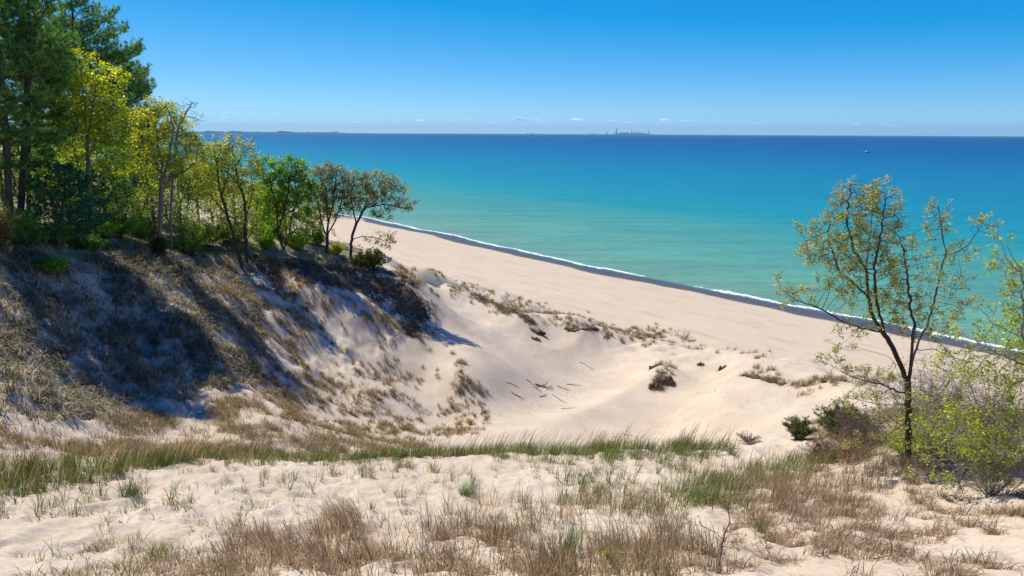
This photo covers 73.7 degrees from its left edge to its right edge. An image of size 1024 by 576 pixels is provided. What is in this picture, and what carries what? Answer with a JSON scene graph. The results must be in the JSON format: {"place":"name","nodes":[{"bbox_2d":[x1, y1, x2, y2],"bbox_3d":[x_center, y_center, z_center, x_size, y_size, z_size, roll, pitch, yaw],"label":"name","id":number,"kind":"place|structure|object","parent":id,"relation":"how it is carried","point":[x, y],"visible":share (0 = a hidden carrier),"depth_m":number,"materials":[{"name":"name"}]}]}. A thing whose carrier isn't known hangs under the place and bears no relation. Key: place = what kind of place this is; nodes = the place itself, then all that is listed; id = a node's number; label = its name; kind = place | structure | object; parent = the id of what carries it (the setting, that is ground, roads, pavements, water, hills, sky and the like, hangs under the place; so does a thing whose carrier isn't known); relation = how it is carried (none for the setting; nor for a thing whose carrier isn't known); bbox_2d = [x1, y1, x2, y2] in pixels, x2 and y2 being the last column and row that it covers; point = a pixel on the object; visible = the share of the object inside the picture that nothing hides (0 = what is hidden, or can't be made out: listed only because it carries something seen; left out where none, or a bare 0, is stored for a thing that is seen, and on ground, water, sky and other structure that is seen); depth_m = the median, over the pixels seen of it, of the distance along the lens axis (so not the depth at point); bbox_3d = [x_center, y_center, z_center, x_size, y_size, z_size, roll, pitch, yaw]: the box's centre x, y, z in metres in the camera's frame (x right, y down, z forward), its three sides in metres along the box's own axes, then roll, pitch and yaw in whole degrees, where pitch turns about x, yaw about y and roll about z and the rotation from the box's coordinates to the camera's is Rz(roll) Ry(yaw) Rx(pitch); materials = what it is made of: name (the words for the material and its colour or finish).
{"place":"outdoors","nodes":[
{"label":"outdoors","id":0,"kind":"place"},
{"bbox_2d":[174,131,366,133],"bbox_3d":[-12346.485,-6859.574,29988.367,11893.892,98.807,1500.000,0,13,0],"label":"shore","id":1,"kind":"structure","parent":0,"point":[266,132],"depth_m":29261.77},
{"bbox_2d":[0,146,1023,575],"bbox_3d":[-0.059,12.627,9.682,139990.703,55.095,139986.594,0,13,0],"label":"ground","id":2,"kind":"structure","parent":0,"point":[730,398],"depth_m":46.42,"materials":[{"name":"sand"}]},
{"bbox_2d":[0,193,30,250],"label":"shrub","id":3,"kind":"object","parent":2,"relation":"on","point":[5,226],"visible":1,"depth_m":36.35,"materials":[{"name":"green plant"}]},
{"bbox_2d":[0,152,34,204],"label":"young tree","id":4,"kind":"object","parent":2,"relation":"on","point":[3,185],"visible":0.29,"depth_m":41.50,"materials":[{"name":"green plant"}]},
{"bbox_2d":[0,208,42,243],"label":"shrub","id":5,"kind":"object","parent":2,"relation":"on","point":[24,224],"visible":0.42,"depth_m":37.85,"materials":[{"name":"green plant"}]},
{"bbox_2d":[7,211,51,248],"bbox_3d":[-27.335,-3.221,38.327,2.405,2.291,3.016,-11,17,-40],"label":"shrub","id":6,"kind":"object","parent":2,"relation":"on","point":[32,238],"visible":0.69,"depth_m":38.23,"materials":[{"name":"green plant"}]},
{"bbox_2d":[0,3,74,210],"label":"pine tree","id":7,"kind":"object","parent":2,"relation":"on","point":[43,150],"visible":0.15,"depth_m":42.28,"materials":[{"name":"green plant"}]},
{"bbox_2d":[0,0,75,218],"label":"pine tree","id":8,"kind":"object","parent":2,"relation":"on","point":[11,95],"visible":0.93,"depth_m":37.12,"materials":[{"name":"green plant"}]},
{"bbox_2d":[0,0,82,220],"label":"pine tree","id":9,"kind":"object","parent":2,"relation":"on","point":[62,45],"visible":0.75,"depth_m":38.69,"materials":[{"name":"green plant"}]},
{"bbox_2d":[33,254,69,274],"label":"shrub","id":10,"kind":"object","parent":2,"relation":"on","point":[55,264],"visible":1,"depth_m":37.58,"materials":[{"name":"green plant"}]},
{"bbox_2d":[12,141,90,222],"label":"young tree","id":11,"kind":"object","parent":2,"relation":"on","point":[47,171],"visible":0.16,"depth_m":46.23,"materials":[{"name":"green plant"}]},
{"bbox_2d":[15,2,92,206],"bbox_3d":[-42.715,-16.642,63.921,7.910,19.561,7.604,11,17,40],"label":"pine tree","id":12,"kind":"object","parent":2,"relation":"on","point":[43,128],"visible":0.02,"depth_m":62.41,"materials":[{"name":"green plant"}]},
{"bbox_2d":[29,173,82,217],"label":"young tree","id":13,"kind":"object","parent":2,"relation":"on","point":[57,195],"visible":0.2,"depth_m":43.97,"materials":[{"name":"green plant"}]},
{"bbox_2d":[0,161,115,250],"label":"pine tree","id":14,"kind":"object","parent":2,"relation":"on","point":[71,190],"visible":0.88,"depth_m":40.02,"materials":[{"name":"green plant"}]},
{"bbox_2d":[41,219,80,245],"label":"shrub","id":15,"kind":"object","parent":2,"relation":"on","point":[63,238],"visible":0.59,"depth_m":41.47,"materials":[{"name":"green plant"}]},
{"bbox_2d":[10,0,152,211],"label":"pine tree","id":16,"kind":"object","parent":2,"relation":"on","point":[117,56],"visible":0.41,"depth_m":56.80,"materials":[{"name":"green plant"}]},
{"bbox_2d":[68,233,107,251],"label":"shrub","id":17,"kind":"object","parent":2,"relation":"on","point":[87,242],"visible":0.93,"depth_m":43.17,"materials":[{"name":"green plant"}]},
{"bbox_2d":[49,47,140,237],"bbox_3d":[-26.439,-8.769,43.822,5.473,12.633,3.059,0,13,0],"label":"maple tree","id":18,"kind":"object","parent":2,"relation":"on","point":[101,131],"visible":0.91,"depth_m":43.04,"materials":[{"name":"green plant"}]},
{"bbox_2d":[61,126,129,220],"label":"leafy tree","id":19,"kind":"object","parent":2,"relation":"on","point":[105,182],"visible":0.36,"depth_m":47.64,"materials":[{"name":"green plant"}]},
{"bbox_2d":[64,158,134,215],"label":"tree","id":20,"kind":"object","parent":2,"relation":"on","point":[109,185],"visible":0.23,"depth_m":48.53,"materials":[{"name":"green plant"}]},
{"bbox_2d":[93,217,123,238],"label":"shrub","id":21,"kind":"object","parent":2,"relation":"on","point":[105,231],"visible":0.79,"depth_m":45.95,"materials":[{"name":"green plant"}]},
{"bbox_2d":[94,188,140,238],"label":"young tree","id":22,"kind":"object","parent":2,"relation":"on","point":[122,200],"visible":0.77,"depth_m":47.31,"materials":[{"name":"green plant"}]},
{"bbox_2d":[107,209,138,237],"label":"shrub","id":23,"kind":"object","parent":2,"relation":"on","point":[124,229],"visible":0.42,"depth_m":47.69,"materials":[{"name":"green plant"}]},
{"bbox_2d":[78,59,175,216],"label":"pine tree","id":24,"kind":"object","parent":2,"relation":"on","point":[139,65],"visible":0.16,"depth_m":65.25,"materials":[{"name":"green plant"}]},
{"bbox_2d":[113,474,147,498],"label":"grass clump","id":25,"kind":"object","parent":2,"relation":"on","point":[134,490],"visible":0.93,"depth_m":16.90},
{"bbox_2d":[96,160,175,216],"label":"young tree","id":26,"kind":"object","parent":2,"relation":"on","point":[135,183],"visible":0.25,"depth_m":53.34,"materials":[{"name":"green plant"}]},
{"bbox_2d":[125,217,151,237],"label":"shrub","id":27,"kind":"object","parent":2,"relation":"on","point":[142,231],"visible":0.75,"depth_m":51.16,"materials":[{"name":"green plant"}]},
{"bbox_2d":[0,239,279,428],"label":"hillside grass","id":28,"kind":"structure","parent":2,"relation":"on","point":[67,410],"depth_m":37.63,"materials":[{"name":"plant"}]},
{"bbox_2d":[120,206,162,239],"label":"shrub","id":29,"kind":"object","parent":2,"relation":"on","point":[145,236],"visible":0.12,"depth_m":52.99,"materials":[{"name":"green plant"}]},
{"bbox_2d":[119,127,175,203],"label":"tree","id":30,"kind":"object","parent":2,"relation":"on","point":[152,169],"visible":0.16,"depth_m":70.77,"materials":[{"name":"green plant"}]},
{"bbox_2d":[126,179,181,231],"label":"young tree","id":31,"kind":"object","parent":2,"relation":"on","point":[152,207],"visible":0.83,"depth_m":51.00,"materials":[{"name":"green plant"}]},
{"bbox_2d":[145,225,169,256],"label":"juniper bush","id":32,"kind":"object","parent":2,"relation":"on","point":[160,245],"visible":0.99,"depth_m":46.90,"materials":[{"name":"green plant"}]},
{"bbox_2d":[136,536,185,561],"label":"grass clump","id":33,"kind":"object","parent":2,"relation":"on","point":[151,552],"visible":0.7,"depth_m":11.29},
{"bbox_2d":[124,95,210,238],"bbox_3d":[-23.942,-8.001,47.922,5.881,10.790,2.948,0,13,0],"label":"oak tree","id":34,"kind":"object","parent":2,"relation":"on","point":[163,127],"visible":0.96,"depth_m":47.31,"materials":[{"name":"green plant"}]},
{"bbox_2d":[148,187,206,252],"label":"young tree","id":35,"kind":"object","parent":2,"relation":"on","point":[184,207],"visible":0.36,"depth_m":54.94,"materials":[{"name":"green plant"}]},
{"bbox_2d":[155,153,199,224],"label":"leafy tree","id":36,"kind":"object","parent":2,"relation":"on","point":[176,189],"visible":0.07,"depth_m":81.19,"materials":[{"name":"green plant"}]},
{"bbox_2d":[168,235,192,253],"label":"shrub","id":37,"kind":"object","parent":2,"relation":"on","point":[177,246],"visible":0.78,"depth_m":52.94,"materials":[{"name":"green plant"}]},
{"bbox_2d":[158,97,204,249],"bbox_3d":[-23.820,-8.153,49.948,3.556,11.466,1.436,0,13,0],"label":"dead branch tree","id":38,"kind":"object","parent":2,"relation":"on","point":[170,212],"visible":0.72,"depth_m":50.06,"materials":[{"name":"grey plant"}]},
{"bbox_2d":[162,208,205,254],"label":"young tree","id":39,"kind":"object","parent":2,"relation":"on","point":[190,229],"visible":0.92,"depth_m":52.51,"materials":[{"name":"green plant"}]},
{"bbox_2d":[156,154,212,224],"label":"young tree","id":40,"kind":"object","parent":2,"relation":"on","point":[189,191],"visible":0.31,"depth_m":65.27,"materials":[{"name":"green plant"}]},
{"bbox_2d":[169,132,216,222],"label":"leafy tree","id":41,"kind":"object","parent":2,"relation":"on","point":[184,193],"visible":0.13,"depth_m":74.57,"materials":[{"name":"green plant"}]},
{"bbox_2d":[176,217,213,255],"bbox_3d":[-25.901,-4.302,55.533,3.515,3.523,2.645,-12,17,-42],"label":"shrub","id":42,"kind":"object","parent":2,"relation":"on","point":[198,243],"visible":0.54,"depth_m":55.40,"materials":[{"name":"green plant"}]},
{"bbox_2d":[0,219,395,268],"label":"undergrowth","id":43,"kind":"object","parent":2,"relation":"on","point":[144,239],"visible":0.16,"depth_m":48.90,"materials":[{"name":"green plant"}]},
{"bbox_2d":[178,549,226,573],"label":"grass clump","id":44,"kind":"object","parent":2,"relation":"on","point":[206,560],"visible":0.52,"depth_m":10.25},
{"bbox_2d":[192,175,231,225],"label":"leafy tree","id":45,"kind":"object","parent":2,"relation":"on","point":[208,205],"visible":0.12,"depth_m":83.76,"materials":[{"name":"green plant"}]},
{"bbox_2d":[195,216,230,247],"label":"shrub","id":46,"kind":"object","parent":2,"relation":"on","point":[215,234],"visible":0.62,"depth_m":58.43,"materials":[{"name":"green plant"}]},
{"bbox_2d":[187,134,244,269],"bbox_3d":[-24.252,-6.904,56.418,4.822,11.343,2.794,0,13,0],"label":"oak tree","id":47,"kind":"object","parent":2,"relation":"on","point":[217,167],"visible":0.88,"depth_m":55.86,"materials":[{"name":"green plant"}]},
{"bbox_2d":[202,144,246,224],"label":"leafy tree","id":48,"kind":"object","parent":2,"relation":"on","point":[240,162],"visible":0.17,"depth_m":72.96,"materials":[{"name":"green plant"}]},
{"bbox_2d":[202,179,262,241],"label":"young tree","id":49,"kind":"object","parent":2,"relation":"on","point":[233,204],"visible":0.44,"depth_m":59.78,"materials":[{"name":"green plant"}]},
{"bbox_2d":[209,128,265,262],"bbox_3d":[-22.764,-7.535,57.213,5.147,11.475,3.119,0,13,0],"label":"oak tree","id":50,"kind":"object","parent":2,"relation":"on","point":[256,171],"visible":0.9,"depth_m":56.79,"materials":[{"name":"green plant"}]},
{"bbox_2d":[0,254,491,480],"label":"slope grass","id":51,"kind":"structure","parent":2,"relation":"on","point":[221,407],"depth_m":41.11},
{"bbox_2d":[224,211,268,257],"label":"young tree","id":52,"kind":"object","parent":2,"relation":"on","point":[238,224],"visible":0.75,"depth_m":58.66,"materials":[{"name":"green plant"}]},
{"bbox_2d":[244,181,274,222],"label":"young tree","id":53,"kind":"object","parent":2,"relation":"on","point":[256,204],"visible":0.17,"depth_m":65.56,"materials":[{"name":"green plant"}]},
{"bbox_2d":[253,227,277,249],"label":"shrub","id":54,"kind":"object","parent":2,"relation":"on","point":[267,242],"visible":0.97,"depth_m":60.90,"materials":[{"name":"green plant"}]},
{"bbox_2d":[244,537,306,565],"bbox_3d":[-3.621,4.133,10.416,1.202,0.683,1.351,-10,17,-39],"label":"grass clump","id":55,"kind":"object","parent":2,"relation":"on","point":[261,555],"visible":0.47,"depth_m":10.49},
{"bbox_2d":[251,153,322,249],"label":"maple tree","id":56,"kind":"object","parent":2,"relation":"on","point":[284,176],"visible":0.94,"depth_m":60.89,"materials":[{"name":"green plant"}]},
{"bbox_2d":[253,254,322,267],"bbox_3d":[-19.835,-2.306,60.371,6.264,1.938,2.056,-5,14,-23],"label":"turf ledge","id":57,"kind":"object","parent":2,"relation":"on","point":[282,260],"visible":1,"depth_m":60.01,"materials":[{"name":"brown plant"}]},
{"bbox_2d":[278,213,303,237],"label":"young tree","id":58,"kind":"object","parent":2,"relation":"on","point":[289,219],"visible":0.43,"depth_m":62.89,"materials":[{"name":"green plant"}]},
{"bbox_2d":[284,228,311,250],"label":"shrub","id":59,"kind":"object","parent":2,"relation":"on","point":[296,244],"visible":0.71,"depth_m":62.92,"materials":[{"name":"green plant"}]},
{"bbox_2d":[298,205,324,240],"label":"young tree","id":60,"kind":"object","parent":2,"relation":"on","point":[311,229],"visible":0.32,"depth_m":66.03,"materials":[{"name":"green plant"}]},
{"bbox_2d":[308,230,325,244],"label":"shrub","id":61,"kind":"object","parent":2,"relation":"on","point":[319,239],"visible":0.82,"depth_m":66.23,"materials":[{"name":"green plant"}]},
{"bbox_2d":[304,199,337,228],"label":"young tree","id":62,"kind":"object","parent":2,"relation":"on","point":[325,213],"visible":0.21,"depth_m":70.86,"materials":[{"name":"green plant"}]},
{"bbox_2d":[298,157,359,253],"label":"oak tree","id":63,"kind":"object","parent":2,"relation":"on","point":[324,194],"visible":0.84,"depth_m":63.64,"materials":[{"name":"green plant"}]},
{"bbox_2d":[301,482,368,530],"bbox_3d":[-3.688,4.558,14.161,1.483,1.184,1.280,0,13,0],"label":"grass clump","id":64,"kind":"object","parent":2,"relation":"on","point":[347,510],"visible":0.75,"depth_m":14.14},
{"bbox_2d":[328,240,344,255],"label":"shrub","id":65,"kind":"object","parent":2,"relation":"on","point":[333,249],"visible":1,"depth_m":65.10,"materials":[{"name":"green plant"}]},
{"bbox_2d":[320,259,380,275],"bbox_3d":[-15.154,-1.885,64.266,6.629,2.190,2.139,-9,16,-35],"label":"turf ledge","id":66,"kind":"object","parent":2,"relation":"on","point":[344,268],"visible":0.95,"depth_m":64.23,"materials":[{"name":"brown plant"}]},
{"bbox_2d":[0,449,703,575],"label":"sparse grass","id":67,"kind":"structure","parent":2,"relation":"on","point":[97,547],"depth_m":12.11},
{"bbox_2d":[349,255,374,265],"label":"evergreen bush","id":68,"kind":"object","parent":2,"relation":"on","point":[357,260],"visible":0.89,"depth_m":64.94,"materials":[{"name":"green plant"}]},
{"bbox_2d":[350,248,391,268],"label":"evergreen bush","id":69,"kind":"object","parent":2,"relation":"on","point":[371,263],"visible":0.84,"depth_m":65.75,"materials":[{"name":"green plant"}]},
{"bbox_2d":[331,167,419,260],"bbox_3d":[-13.310,-7.090,65.347,8.901,8.975,3.783,0,13,0],"label":"oak tree","id":70,"kind":"object","parent":2,"relation":"on","point":[367,186],"visible":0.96,"depth_m":64.81,"materials":[{"name":"green plant"}]},
{"bbox_2d":[384,267,418,287],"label":"turf ledge","id":71,"kind":"object","parent":2,"relation":"on","point":[409,280],"visible":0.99,"depth_m":66.44,"materials":[{"name":"brown plant"}]},
{"bbox_2d":[0,419,885,517],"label":"marram grass","id":72,"kind":"structure","parent":2,"relation":"on","point":[166,457],"depth_m":21.67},
{"bbox_2d":[103,474,787,575],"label":"dry grass","id":73,"kind":"structure","parent":2,"relation":"on","point":[557,562],"depth_m":10.47,"materials":[{"name":"plant"}]},
{"bbox_2d":[454,478,477,495],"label":"grass clump","id":74,"kind":"object","parent":2,"relation":"on","point":[466,491],"visible":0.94,"depth_m":18.73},
{"bbox_2d":[500,308,536,323],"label":"turf ledge","id":75,"kind":"object","parent":2,"relation":"on","point":[525,316],"visible":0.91,"depth_m":75.78,"materials":[{"name":"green plant"}]},
{"bbox_2d":[561,516,597,555],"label":"grass clump","id":76,"kind":"object","parent":2,"relation":"on","point":[571,536],"visible":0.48,"depth_m":10.96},
{"bbox_2d":[565,322,601,330],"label":"turf ledge","id":77,"kind":"object","parent":2,"relation":"on","point":[592,327],"visible":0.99,"depth_m":76.40,"materials":[{"name":"brown plant"}]},
{"bbox_2d":[600,547,629,569],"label":"seedling","id":78,"kind":"object","parent":2,"relation":"on","point":[601,551],"visible":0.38,"depth_m":9.69,"materials":[{"name":"green plant"}]},
{"bbox_2d":[391,262,884,395],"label":"foredune grass","id":79,"kind":"structure","parent":2,"relation":"on","point":[834,380],"depth_m":77.84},
{"bbox_2d":[647,382,667,390],"bbox_3d":[12.880,8.885,60.481,2.142,1.146,2.058,-6,14,-26],"label":"turf clod","id":80,"kind":"object","parent":2,"relation":"on","point":[656,386],"visible":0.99,"depth_m":60.43,"materials":[{"name":"brown plant"}]},
{"bbox_2d":[651,374,677,385],"bbox_3d":[13.499,8.408,61.093,2.819,1.403,2.370,0,13,0],"label":"turf clod","id":81,"kind":"object","parent":2,"relation":"on","point":[666,380],"visible":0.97,"depth_m":60.87,"materials":[{"name":"brown plant"}]},
{"bbox_2d":[664,547,714,567],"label":"grass clump","id":82,"kind":"object","parent":2,"relation":"on","point":[689,560],"visible":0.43,"depth_m":9.98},
{"bbox_2d":[689,484,728,506],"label":"grass clump","id":83,"kind":"object","parent":2,"relation":"on","point":[706,499],"visible":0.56,"depth_m":16.99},
{"bbox_2d":[692,496,764,569],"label":"oak sapling","id":84,"kind":"object","parent":2,"relation":"on","point":[723,539],"visible":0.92,"depth_m":9.91,"materials":[{"name":"brown plant"}]},
{"bbox_2d":[736,431,761,442],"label":"dead bush","id":85,"kind":"object","parent":2,"relation":"on","point":[742,437],"visible":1,"depth_m":28.65,"materials":[{"name":"brown plant"}]},
{"bbox_2d":[737,371,790,385],"bbox_3d":[20.603,7.266,55.972,2.150,1.375,5.202,-5,14,-23],"label":"turf ledge","id":86,"kind":"object","parent":2,"relation":"on","point":[757,376],"visible":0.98,"depth_m":55.54,"materials":[{"name":"brown plant"}]},
{"bbox_2d":[746,509,781,532],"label":"grass clump","id":87,"kind":"object","parent":2,"relation":"on","point":[762,523],"visible":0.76,"depth_m":13.51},
{"bbox_2d":[768,550,813,571],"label":"grass clump","id":88,"kind":"object","parent":2,"relation":"on","point":[795,560],"visible":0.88,"depth_m":10.28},
{"bbox_2d":[782,414,819,440],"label":"juniper bush","id":89,"kind":"object","parent":2,"relation":"on","point":[797,428],"visible":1,"depth_m":27.93,"materials":[{"name":"green plant"}]},
{"bbox_2d":[797,430,856,459],"bbox_3d":[11.375,5.694,24.357,1.978,1.082,1.910,-12,17,-42],"label":"brushwood","id":90,"kind":"object","parent":2,"relation":"on","point":[818,445],"visible":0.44,"depth_m":24.36,"materials":[{"name":"brown plant"}]},
{"bbox_2d":[812,399,875,436],"bbox_3d":[13.588,5.299,27.905,2.534,1.815,2.629,6,14,25],"label":"juniper bush","id":91,"kind":"object","parent":2,"relation":"on","point":[830,413],"visible":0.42,"depth_m":27.82,"materials":[{"name":"green plant"}]},
{"bbox_2d":[816,426,890,463],"bbox_3d":[11.475,5.396,22.941,2.310,1.294,1.866,0,13,0],"label":"brushwood","id":92,"kind":"object","parent":2,"relation":"on","point":[853,451],"visible":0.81,"depth_m":22.93,"materials":[{"name":"brown plant"}]},
{"bbox_2d":[822,405,904,444],"bbox_3d":[13.024,5.185,25.273,2.952,1.413,2.735,5,14,22],"label":"brushwood","id":93,"kind":"object","parent":2,"relation":"on","point":[865,428],"visible":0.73,"depth_m":25.27,"materials":[{"name":"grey plant"}]},
{"bbox_2d":[710,403,1023,575],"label":"hummock grass","id":94,"kind":"structure","parent":2,"relation":"on","point":[787,487],"depth_m":15.07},
{"bbox_2d":[770,175,1004,460],"bbox_3d":[11.550,1.225,20.654,8.101,9.239,3.211,-2,13,-9],"label":"oak tree","id":95,"kind":"object","parent":2,"relation":"on","point":[892,260],"visible":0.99,"depth_m":20.17,"materials":[{"name":"green plant"}]},
{"bbox_2d":[874,418,932,458],"bbox_3d":[12.927,4.952,22.170,2.285,1.294,1.870,0,13,0],"label":"shrub","id":96,"kind":"object","parent":2,"relation":"on","point":[895,446],"visible":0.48,"depth_m":22.10,"materials":[{"name":"green plant"}]},
{"bbox_2d":[849,343,1007,434],"bbox_3d":[15.979,4.004,25.869,5.139,3.768,5.050,-11,17,-41],"label":"brushwood","id":97,"kind":"object","parent":2,"relation":"on","point":[923,383],"visible":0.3,"depth_m":26.05,"materials":[{"name":"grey plant"}]},
{"bbox_2d":[902,552,977,574],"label":"grass clump","id":98,"kind":"object","parent":2,"relation":"on","point":[965,566],"visible":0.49,"depth_m":9.08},
{"bbox_2d":[890,408,1001,462],"bbox_3d":[13.428,4.593,21.045,2.806,1.793,2.701,-6,14,-26],"label":"shrub","id":99,"kind":"object","parent":2,"relation":"on","point":[925,439],"visible":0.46,"depth_m":21.13,"materials":[{"name":"green plant"}]},
{"bbox_2d":[889,384,1007,441],"bbox_3d":[14.746,4.400,22.987,3.200,2.340,3.433,0,13,0],"label":"shrub","id":100,"kind":"object","parent":2,"relation":"on","point":[936,413],"visible":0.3,"depth_m":23.04,"materials":[{"name":"green plant"}]},
{"bbox_2d":[910,453,1007,492],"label":"dry grass","id":101,"kind":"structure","parent":2,"relation":"on","point":[958,476],"depth_m":18.45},
{"bbox_2d":[896,227,1023,490],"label":"leafy bush tree","id":102,"kind":"object","parent":2,"relation":"on","point":[1010,313],"visible":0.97,"depth_m":16.33,"materials":[{"name":"green plant"}]},
{"bbox_2d":[916,352,1023,443],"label":"brushwood","id":103,"kind":"object","parent":2,"relation":"on","point":[990,404],"visible":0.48,"depth_m":23.56,"materials":[{"name":"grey plant"}]},
{"bbox_2d":[937,410,1023,495],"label":"shrub","id":104,"kind":"object","parent":2,"relation":"on","point":[995,478],"visible":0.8,"depth_m":16.59,"materials":[{"name":"green plant"}]},
{"bbox_2d":[0,0,1023,135],"label":"sky","id":105,"kind":"structure","parent":0,"point":[665,67],"materials":[{"name":"blue"}]},
{"bbox_2d":[30,133,1023,357],"bbox_3d":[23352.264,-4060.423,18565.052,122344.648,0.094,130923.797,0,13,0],"label":"lake","id":106,"kind":"structure","parent":0,"point":[716,214],"depth_m":319.65,"materials":[{"name":"liquid"}]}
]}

